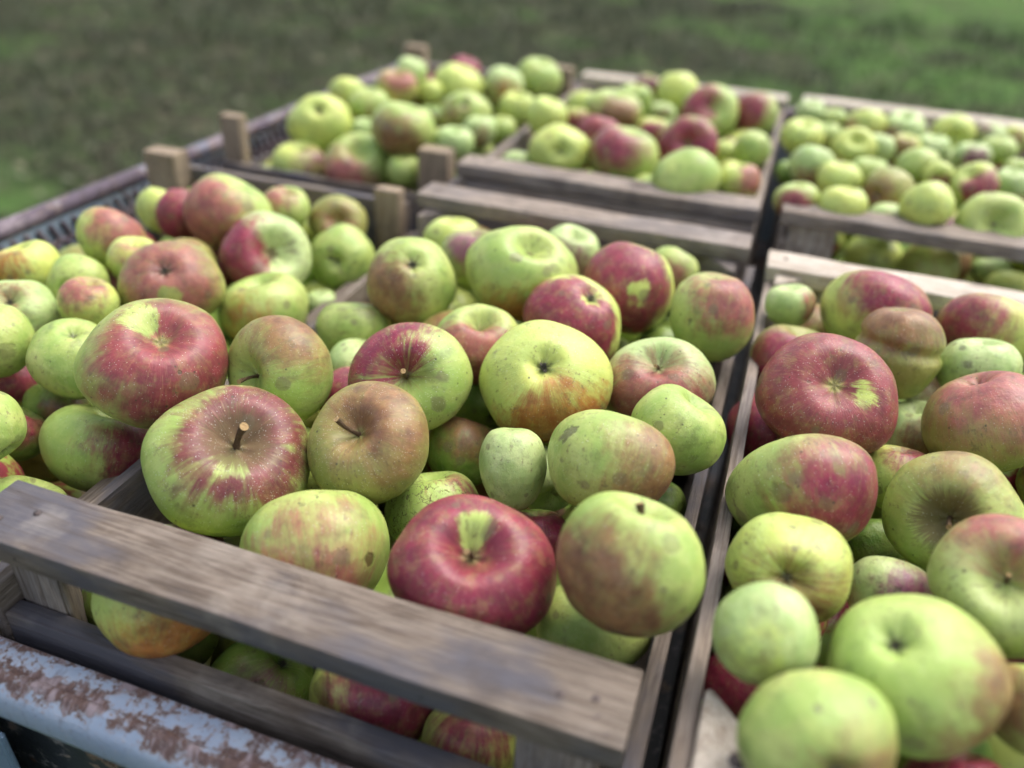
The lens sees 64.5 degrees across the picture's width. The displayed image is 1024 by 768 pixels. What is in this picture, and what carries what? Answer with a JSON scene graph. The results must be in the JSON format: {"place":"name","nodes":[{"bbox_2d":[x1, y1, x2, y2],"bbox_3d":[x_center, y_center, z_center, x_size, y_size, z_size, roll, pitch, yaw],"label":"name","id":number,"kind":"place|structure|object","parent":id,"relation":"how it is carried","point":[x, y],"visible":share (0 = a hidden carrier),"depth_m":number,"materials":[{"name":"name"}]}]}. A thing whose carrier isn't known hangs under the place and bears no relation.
{"place":"outdoors","nodes":[
{"label":"outdoors","id":0,"kind":"place"},
{"bbox_2d":[0,0,1023,219],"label":"ground","id":1,"kind":"structure","parent":0,"point":[186,117],"depth_m":7.19,"materials":[{"name":"green plant"}]},
{"bbox_2d":[0,63,931,767],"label":"trailer","id":2,"kind":"object","parent":1,"relation":"on","point":[58,713],"visible":0.18,"depth_m":0.49,"materials":[{"name":"metal"}]},
{"bbox_2d":[0,145,415,636],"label":"wooden crate","id":3,"kind":"object","parent":2,"relation":"on","point":[386,208],"visible":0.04,"depth_m":1.06,"materials":[{"name":"brown wood"}]},
{"bbox_2d":[218,272,308,339],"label":"apple","id":4,"kind":"object","parent":3,"relation":"in","point":[246,301],"visible":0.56,"depth_m":0.77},
{"bbox_2d":[0,183,754,767],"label":"wooden crate","id":5,"kind":"object","parent":2,"relation":"on","point":[544,703],"visible":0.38,"depth_m":0.46,"materials":[{"name":"brown wood"}]},
{"bbox_2d":[74,298,228,428],"bbox_3d":[-0.269,-0.014,0.608,0.105,0.078,0.102,1,55,-26],"label":"apple","id":6,"kind":"object","parent":5,"relation":"on","point":[145,363],"visible":0.9,"depth_m":0.57,"materials":[{"name":"food"}]},
{"bbox_2d":[366,237,456,322],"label":"apple","id":7,"kind":"object","parent":5,"relation":"in","point":[411,279],"visible":0.96,"depth_m":0.75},
{"bbox_2d":[387,494,555,634],"bbox_3d":[-0.024,0.114,0.489,0.101,0.078,0.090,2,57,-5],"label":"apple","id":8,"kind":"object","parent":5,"relation":"in","point":[486,560],"visible":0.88,"depth_m":0.46,"materials":[{"name":"red plant"}]},
{"bbox_2d":[536,584,651,666],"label":"apple","id":9,"kind":"object","parent":5,"relation":"in","point":[564,623],"visible":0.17,"depth_m":0.48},
{"bbox_2d":[556,491,705,637],"bbox_3d":[0.064,0.099,0.445,0.081,0.072,0.071,16,12,4],"label":"apple","id":10,"kind":"object","parent":9,"relation":"on","point":[630,565],"visible":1,"depth_m":0.42,"materials":[{"name":"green plant"}]},
{"bbox_2d":[547,409,675,506],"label":"apple","id":11,"kind":"object","parent":5,"relation":"in","point":[591,452],"visible":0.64,"depth_m":0.51,"materials":[{"name":"food"}]},
{"bbox_2d":[670,272,754,361],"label":"apple","id":12,"kind":"object","parent":5,"relation":"in","point":[712,316],"visible":0.89,"depth_m":0.70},
{"bbox_2d":[219,43,575,232],"bbox_3d":[-0.164,-0.393,1.531,0.396,0.335,0.697,13,34,15],"label":"wooden crate","id":13,"kind":"object","parent":2,"relation":"on","point":[436,164],"visible":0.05,"depth_m":1.22,"materials":[{"name":"brown wood"}]},
{"bbox_2d":[440,91,491,126],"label":"apple","id":14,"kind":"object","parent":13,"relation":"in","point":[459,108],"visible":0.71,"depth_m":1.30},
{"bbox_2d":[0,99,1023,767],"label":"buried apples","id":15,"kind":"object","parent":2,"relation":"on","point":[926,261],"visible":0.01,"depth_m":0.71,"materials":[{"name":"food"}]},
{"bbox_2d":[0,366,37,406],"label":"apple","id":16,"kind":"object","parent":15,"relation":"on","point":[17,385],"visible":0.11,"depth_m":0.69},
{"bbox_2d":[0,304,34,377],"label":"apple","id":17,"kind":"object","parent":16,"relation":"on","point":[17,332],"visible":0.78,"depth_m":0.64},
{"bbox_2d":[0,280,60,332],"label":"apple","id":18,"kind":"object","parent":16,"relation":"on","point":[34,302],"visible":0.55,"depth_m":0.70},
{"bbox_2d":[0,240,59,285],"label":"apple","id":19,"kind":"object","parent":15,"relation":"on","point":[34,260],"visible":0.61,"depth_m":0.75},
{"bbox_2d":[0,475,66,494],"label":"apple","id":20,"kind":"object","parent":15,"relation":"on","point":[5,482],"visible":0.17,"depth_m":0.58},
{"bbox_2d":[0,391,26,458],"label":"apple","id":21,"kind":"object","parent":20,"relation":"on","point":[13,427],"visible":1,"depth_m":0.55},
{"bbox_2d":[56,276,119,324],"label":"apple","id":22,"kind":"object","parent":15,"relation":"on","point":[95,300],"visible":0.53,"depth_m":0.69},
{"bbox_2d":[38,404,148,491],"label":"apple","id":23,"kind":"object","parent":15,"relation":"on","point":[84,447],"visible":0.66,"depth_m":0.61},
{"bbox_2d":[25,318,95,399],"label":"apple","id":24,"kind":"object","parent":23,"relation":"on","point":[53,349],"visible":0.53,"depth_m":0.62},
{"bbox_2d":[76,207,146,268],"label":"apple","id":25,"kind":"object","parent":15,"relation":"on","point":[99,230],"visible":0.67,"depth_m":0.81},
{"bbox_2d":[91,592,209,657],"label":"apple","id":26,"kind":"object","parent":15,"relation":"on","point":[131,630],"visible":0.4,"depth_m":0.48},
{"bbox_2d":[117,240,225,313],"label":"apple","id":27,"kind":"object","parent":15,"relation":"on","point":[187,272],"visible":0.8,"depth_m":0.72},
{"bbox_2d":[155,188,195,238],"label":"apple","id":28,"kind":"object","parent":15,"relation":"on","point":[170,220],"visible":0.6,"depth_m":0.92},
{"bbox_2d":[210,248,232,289],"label":"apple","id":29,"kind":"object","parent":15,"relation":"on","point":[228,281],"visible":0.05,"depth_m":0.92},
{"bbox_2d":[183,173,272,249],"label":"apple","id":30,"kind":"object","parent":29,"relation":"on","point":[217,207],"visible":0.81,"depth_m":0.87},
{"bbox_2d":[140,385,309,536],"bbox_3d":[-0.195,0.051,0.556,0.111,0.097,0.107,3,60,-21],"label":"apple","id":31,"kind":"object","parent":15,"relation":"on","point":[226,461],"visible":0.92,"depth_m":0.53,"materials":[{"name":"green plant"}]},
{"bbox_2d":[211,642,313,701],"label":"apple","id":32,"kind":"object","parent":15,"relation":"on","point":[283,675],"visible":0.31,"depth_m":0.52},
{"bbox_2d":[219,211,311,283],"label":"apple","id":33,"kind":"object","parent":15,"relation":"on","point":[256,243],"visible":0.81,"depth_m":0.83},
{"bbox_2d":[227,315,332,420],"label":"apple","id":34,"kind":"object","parent":15,"relation":"on","point":[287,359],"visible":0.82,"depth_m":0.60,"materials":[{"name":"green plant"}]},
{"bbox_2d":[264,186,309,226],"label":"apple","id":35,"kind":"object","parent":15,"relation":"on","point":[292,203],"visible":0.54,"depth_m":0.93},
{"bbox_2d":[271,141,324,176],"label":"apple","id":36,"kind":"object","parent":15,"relation":"on","point":[302,157],"visible":0.64,"depth_m":1.23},
{"bbox_2d":[239,490,389,589],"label":"apple","id":37,"kind":"object","parent":15,"relation":"on","point":[342,534],"visible":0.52,"depth_m":0.49,"materials":[{"name":"food"}]},
{"bbox_2d":[286,94,351,152],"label":"apple","id":38,"kind":"object","parent":15,"relation":"on","point":[322,122],"visible":0.94,"depth_m":1.25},
{"bbox_2d":[307,195,366,238],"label":"apple","id":39,"kind":"object","parent":15,"relation":"on","point":[327,212],"visible":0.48,"depth_m":0.96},
{"bbox_2d":[306,471,377,507],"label":"apple","id":40,"kind":"object","parent":15,"relation":"on","point":[312,484],"visible":0.02,"depth_m":0.58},
{"bbox_2d":[307,381,428,504],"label":"apple","id":41,"kind":"object","parent":40,"relation":"on","point":[369,440],"visible":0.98,"depth_m":0.54,"materials":[{"name":"brown plant"}]},
{"bbox_2d":[310,223,374,290],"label":"apple","id":42,"kind":"object","parent":15,"relation":"on","point":[343,254],"visible":0.88,"depth_m":0.91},
{"bbox_2d":[316,303,388,352],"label":"apple","id":43,"kind":"object","parent":15,"relation":"on","point":[336,323],"visible":0.57,"depth_m":0.75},
{"bbox_2d":[324,132,390,185],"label":"apple","id":44,"kind":"object","parent":15,"relation":"on","point":[362,157],"visible":0.73,"depth_m":1.21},
{"bbox_2d":[309,670,433,740],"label":"apple","id":45,"kind":"object","parent":15,"relation":"on","point":[390,713],"visible":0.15,"depth_m":0.48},
{"bbox_2d":[376,69,417,103],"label":"apple","id":46,"kind":"object","parent":15,"relation":"on","point":[399,85],"visible":0.81,"depth_m":1.40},
{"bbox_2d":[348,322,472,429],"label":"apple","id":47,"kind":"object","parent":15,"relation":"on","point":[427,367],"visible":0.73,"depth_m":0.60,"materials":[{"name":"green plant"}]},
{"bbox_2d":[409,155,417,191],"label":"apple","id":48,"kind":"object","parent":15,"relation":"on","point":[414,186],"visible":0.03,"depth_m":1.23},
{"bbox_2d":[371,101,434,155],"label":"apple","id":49,"kind":"object","parent":48,"relation":"on","point":[399,128],"visible":0.95,"depth_m":1.17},
{"bbox_2d":[384,471,477,542],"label":"apple","id":50,"kind":"object","parent":15,"relation":"on","point":[422,491],"visible":0.36,"depth_m":0.57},
{"bbox_2d":[433,63,483,103],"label":"apple","id":51,"kind":"object","parent":15,"relation":"on","point":[451,78],"visible":0.54,"depth_m":1.46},
{"bbox_2d":[427,417,492,485],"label":"apple","id":52,"kind":"object","parent":15,"relation":"on","point":[455,444],"visible":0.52,"depth_m":0.63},
{"bbox_2d":[440,229,489,291],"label":"apple","id":53,"kind":"object","parent":15,"relation":"on","point":[455,246],"visible":0.33,"depth_m":0.84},
{"bbox_2d":[421,709,515,767],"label":"apple","id":54,"kind":"object","parent":15,"relation":"on","point":[475,741],"visible":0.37,"depth_m":0.47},
{"bbox_2d":[455,385,497,427],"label":"apple","id":55,"kind":"object","parent":15,"relation":"on","point":[474,408],"visible":0.23,"depth_m":0.71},
{"bbox_2d":[437,304,516,384],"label":"apple","id":56,"kind":"object","parent":55,"relation":"on","point":[476,331],"visible":0.5,"depth_m":0.67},
{"bbox_2d":[465,226,578,322],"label":"apple","id":57,"kind":"object","parent":15,"relation":"on","point":[509,269],"visible":0.77,"depth_m":0.75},
{"bbox_2d":[519,509,565,561],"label":"apple","id":58,"kind":"object","parent":15,"relation":"on","point":[549,524],"visible":0.41,"depth_m":0.56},
{"bbox_2d":[479,427,546,510],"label":"apple","id":59,"kind":"object","parent":58,"relation":"on","point":[513,466],"visible":0.86,"depth_m":0.55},
{"bbox_2d":[479,320,612,442],"bbox_3d":[0.026,-0.003,0.630,0.105,0.076,0.096,0,71,1],"label":"apple","id":60,"kind":"object","parent":15,"relation":"on","point":[541,379],"visible":0.93,"depth_m":0.60,"materials":[{"name":"food"}]},
{"bbox_2d":[523,274,620,360],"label":"apple","id":61,"kind":"object","parent":15,"relation":"on","point":[588,307],"visible":0.66,"depth_m":0.70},
{"bbox_2d":[549,224,598,275],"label":"apple","id":62,"kind":"object","parent":15,"relation":"on","point":[581,244],"visible":0.48,"depth_m":0.87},
{"bbox_2d":[583,241,673,333],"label":"apple","id":63,"kind":"object","parent":15,"relation":"on","point":[636,281],"visible":0.7,"depth_m":0.75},
{"bbox_2d":[607,337,715,416],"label":"apple","id":64,"kind":"object","parent":15,"relation":"on","point":[641,368],"visible":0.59,"depth_m":0.63,"materials":[{"name":"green plant"}]},
{"bbox_2d":[657,482,685,516],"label":"apple","id":65,"kind":"object","parent":15,"relation":"on","point":[673,498],"visible":0.09,"depth_m":0.60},
{"bbox_2d":[631,384,726,475],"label":"apple","id":66,"kind":"object","parent":65,"relation":"on","point":[689,425],"visible":0.68,"depth_m":0.56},
{"bbox_2d":[656,72,698,115],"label":"apple","id":67,"kind":"object","parent":15,"relation":"on","point":[675,89],"visible":0.67,"depth_m":1.49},
{"bbox_2d":[650,148,721,211],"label":"apple","id":68,"kind":"object","parent":15,"relation":"on","point":[690,170],"visible":0.62,"depth_m":1.04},
{"bbox_2d":[680,84,738,136],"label":"apple","id":69,"kind":"object","parent":15,"relation":"on","point":[716,106],"visible":0.72,"depth_m":1.37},
{"bbox_2d":[726,393,778,458],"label":"apple","id":70,"kind":"object","parent":15,"relation":"on","point":[760,433],"visible":0.14,"depth_m":0.66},
{"bbox_2d":[749,324,817,384],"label":"apple","id":71,"kind":"object","parent":15,"relation":"on","point":[769,342],"visible":0.23,"depth_m":0.72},
{"bbox_2d":[725,512,852,623],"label":"apple","id":72,"kind":"object","parent":15,"relation":"on","point":[809,560],"visible":0.76,"depth_m":0.46,"materials":[{"name":"food"}]},
{"bbox_2d":[725,434,877,541],"bbox_3d":[0.191,0.075,0.537,0.096,0.102,0.065,-12,61,15],"label":"apple","id":73,"kind":"object","parent":15,"relation":"on","point":[831,480],"visible":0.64,"depth_m":0.50,"materials":[{"name":"food"}]},
{"bbox_2d":[817,186,867,214],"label":"apple","id":74,"kind":"object","parent":15,"relation":"on","point":[844,200],"visible":0.56,"depth_m":1.00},
{"bbox_2d":[830,127,876,162],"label":"apple","id":75,"kind":"object","parent":15,"relation":"on","point":[850,145],"visible":0.85,"depth_m":1.23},
{"bbox_2d":[843,237,903,269],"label":"apple","id":76,"kind":"object","parent":15,"relation":"on","point":[873,252],"visible":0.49,"depth_m":1.06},
{"bbox_2d":[847,519,904,562],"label":"apple","id":77,"kind":"object","parent":15,"relation":"on","point":[870,539],"visible":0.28,"depth_m":0.58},
{"bbox_2d":[820,270,932,339],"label":"apple","id":78,"kind":"object","parent":15,"relation":"on","point":[850,301],"visible":0.59,"depth_m":0.72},
{"bbox_2d":[847,556,932,608],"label":"apple","id":79,"kind":"object","parent":15,"relation":"on","point":[874,576],"visible":0.45,"depth_m":0.49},
{"bbox_2d":[869,445,925,508],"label":"apple","id":80,"kind":"object","parent":15,"relation":"on","point":[890,461],"visible":0.45,"depth_m":0.59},
{"bbox_2d":[885,400,929,453],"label":"apple","id":81,"kind":"object","parent":15,"relation":"on","point":[907,433],"visible":0.25,"depth_m":0.66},
{"bbox_2d":[898,181,954,225],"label":"apple","id":82,"kind":"object","parent":15,"relation":"on","point":[929,203],"visible":0.94,"depth_m":0.98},
{"bbox_2d":[882,451,1023,572],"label":"apple","id":83,"kind":"object","parent":15,"relation":"on","point":[930,500],"visible":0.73,"depth_m":0.51,"materials":[{"name":"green plant"}]},
{"bbox_2d":[921,371,1023,471],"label":"apple","id":84,"kind":"object","parent":15,"relation":"on","point":[981,414],"visible":0.91,"depth_m":0.57,"materials":[{"name":"food"}]},
{"bbox_2d":[927,513,1023,658],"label":"apple","id":85,"kind":"object","parent":15,"relation":"on","point":[975,569],"visible":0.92,"depth_m":0.44,"materials":[{"name":"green plant"}]},
{"bbox_2d":[936,338,1022,385],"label":"apple","id":86,"kind":"object","parent":15,"relation":"on","point":[963,357],"visible":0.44,"depth_m":0.66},
{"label":"apple","id":87,"kind":"object","parent":15,"relation":"on","visible":0},
{"bbox_2d":[516,57,561,97],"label":"apple","id":88,"kind":"object","parent":87,"relation":"on","point":[541,76],"visible":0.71,"depth_m":1.54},
{"label":"apple","id":89,"kind":"object","parent":15,"relation":"on","visible":0},
{"bbox_2d":[788,145,834,186],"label":"apple","id":90,"kind":"object","parent":89,"relation":"on","point":[807,163],"visible":0.76,"depth_m":1.15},
{"label":"apple","id":91,"kind":"object","parent":15,"relation":"on","visible":0},
{"bbox_2d":[950,162,999,204],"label":"apple","id":92,"kind":"object","parent":91,"relation":"on","point":[969,181],"visible":0.77,"depth_m":1.10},
{"bbox_2d":[457,71,788,405],"bbox_3d":[0.222,-0.292,1.417,0.405,0.324,0.693,13,34,15],"label":"wooden crate","id":93,"kind":"object","parent":2,"relation":"on","point":[494,171],"visible":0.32,"depth_m":1.08,"materials":[{"name":"brown wood"}]},
{"bbox_2d":[527,96,567,134],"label":"apple","id":94,"kind":"object","parent":93,"relation":"in","point":[543,112],"visible":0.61,"depth_m":1.28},
{"bbox_2d":[529,123,589,170],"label":"apple","id":95,"kind":"object","parent":93,"relation":"in","point":[559,145],"visible":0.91,"depth_m":1.15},
{"bbox_2d":[657,115,718,160],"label":"apple","id":96,"kind":"object","parent":93,"relation":"in","point":[688,131],"visible":0.55,"depth_m":1.19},
{"bbox_2d":[718,163,761,197],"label":"apple","id":97,"kind":"object","parent":93,"relation":"in","point":[742,179],"visible":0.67,"depth_m":1.07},
{"bbox_2d":[732,130,770,168],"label":"apple","id":98,"kind":"object","parent":93,"relation":"in","point":[752,147],"visible":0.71,"depth_m":1.21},
{"bbox_2d":[733,92,777,134],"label":"apple","id":99,"kind":"object","parent":93,"relation":"in","point":[758,111],"visible":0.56,"depth_m":1.39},
{"bbox_2d":[656,250,1023,767],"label":"wooden crate","id":100,"kind":"object","parent":2,"relation":"on","point":[694,737],"visible":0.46,"depth_m":0.57,"materials":[{"name":"brown wood"}]},
{"bbox_2d":[702,652,759,720],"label":"apple","id":101,"kind":"object","parent":100,"relation":"in","point":[734,694],"visible":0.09,"depth_m":0.47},
{"bbox_2d":[712,582,819,685],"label":"apple","id":102,"kind":"object","parent":100,"relation":"in","point":[763,633],"visible":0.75,"depth_m":0.39,"materials":[{"name":"food"}]},
{"bbox_2d":[765,284,815,325],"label":"apple","id":103,"kind":"object","parent":100,"relation":"in","point":[792,304],"visible":0.94,"depth_m":0.77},
{"bbox_2d":[736,668,897,767],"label":"apple","id":104,"kind":"object","parent":100,"relation":"in","point":[813,718],"visible":1,"depth_m":0.34,"materials":[{"name":"food"}]},
{"bbox_2d":[755,333,898,453],"bbox_3d":[0.235,0.011,0.611,0.101,0.076,0.098,3,73,10],"label":"apple","id":105,"kind":"object","parent":100,"relation":"in","point":[844,387],"visible":0.88,"depth_m":0.58,"materials":[{"name":"food"}]},
{"bbox_2d":[855,307,945,398],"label":"apple","id":106,"kind":"object","parent":100,"relation":"in","point":[907,345],"visible":0.74,"depth_m":0.66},
{"bbox_2d":[994,663,1023,755],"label":"apple","id":107,"kind":"object","parent":100,"relation":"in","point":[1009,731],"visible":0.54,"depth_m":0.39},
{"bbox_2d":[755,95,1023,318],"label":"wooden crate","id":108,"kind":"object","parent":2,"relation":"on","point":[812,230],"visible":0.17,"depth_m":1.00,"materials":[{"name":"brown wood"}]},
{"bbox_2d":[780,118,824,154],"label":"apple","id":109,"kind":"object","parent":108,"relation":"in","point":[796,134],"visible":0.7,"depth_m":1.26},
{"bbox_2d":[816,161,862,194],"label":"apple","id":110,"kind":"object","parent":108,"relation":"in","point":[836,173],"visible":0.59,"depth_m":1.10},
{"bbox_2d":[862,167,914,208],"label":"apple","id":111,"kind":"object","parent":108,"relation":"in","point":[893,185],"visible":0.75,"depth_m":1.06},
{"bbox_2d":[953,192,1023,258],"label":"apple","id":112,"kind":"object","parent":108,"relation":"in","point":[1000,213],"visible":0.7,"depth_m":0.97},
{"label":"apple","id":113,"kind":"object","parent":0,"visible":0},
{"bbox_2d":[46,254,109,298],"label":"apple","id":114,"kind":"object","parent":113,"relation":"on","point":[65,267],"visible":0.33,"depth_m":0.74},
{"label":"apple","id":115,"kind":"object","parent":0,"visible":0},
{"bbox_2d":[936,293,1023,364],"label":"apple","id":116,"kind":"object","parent":115,"relation":"on","point":[984,315],"visible":0.55,"depth_m":0.71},
{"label":"apple","id":117,"kind":"object","parent":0,"visible":0},
{"bbox_2d":[826,594,1012,759],"bbox_3d":[0.195,0.140,0.396,0.082,0.062,0.080,-14,41,28],"label":"apple","id":118,"kind":"object","parent":117,"relation":"on","point":[934,672],"visible":0.9,"depth_m":0.37,"materials":[{"name":"food"}]},
{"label":"apple","id":119,"kind":"object","parent":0,"visible":0},
{"bbox_2d":[588,125,658,178],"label":"apple","id":120,"kind":"object","parent":119,"relation":"on","point":[623,152],"visible":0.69,"depth_m":1.13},
{"label":"apple","id":121,"kind":"object","parent":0,"visible":0},
{"bbox_2d":[584,89,642,127],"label":"apple","id":122,"kind":"object","parent":121,"relation":"on","point":[622,108],"visible":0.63,"depth_m":1.31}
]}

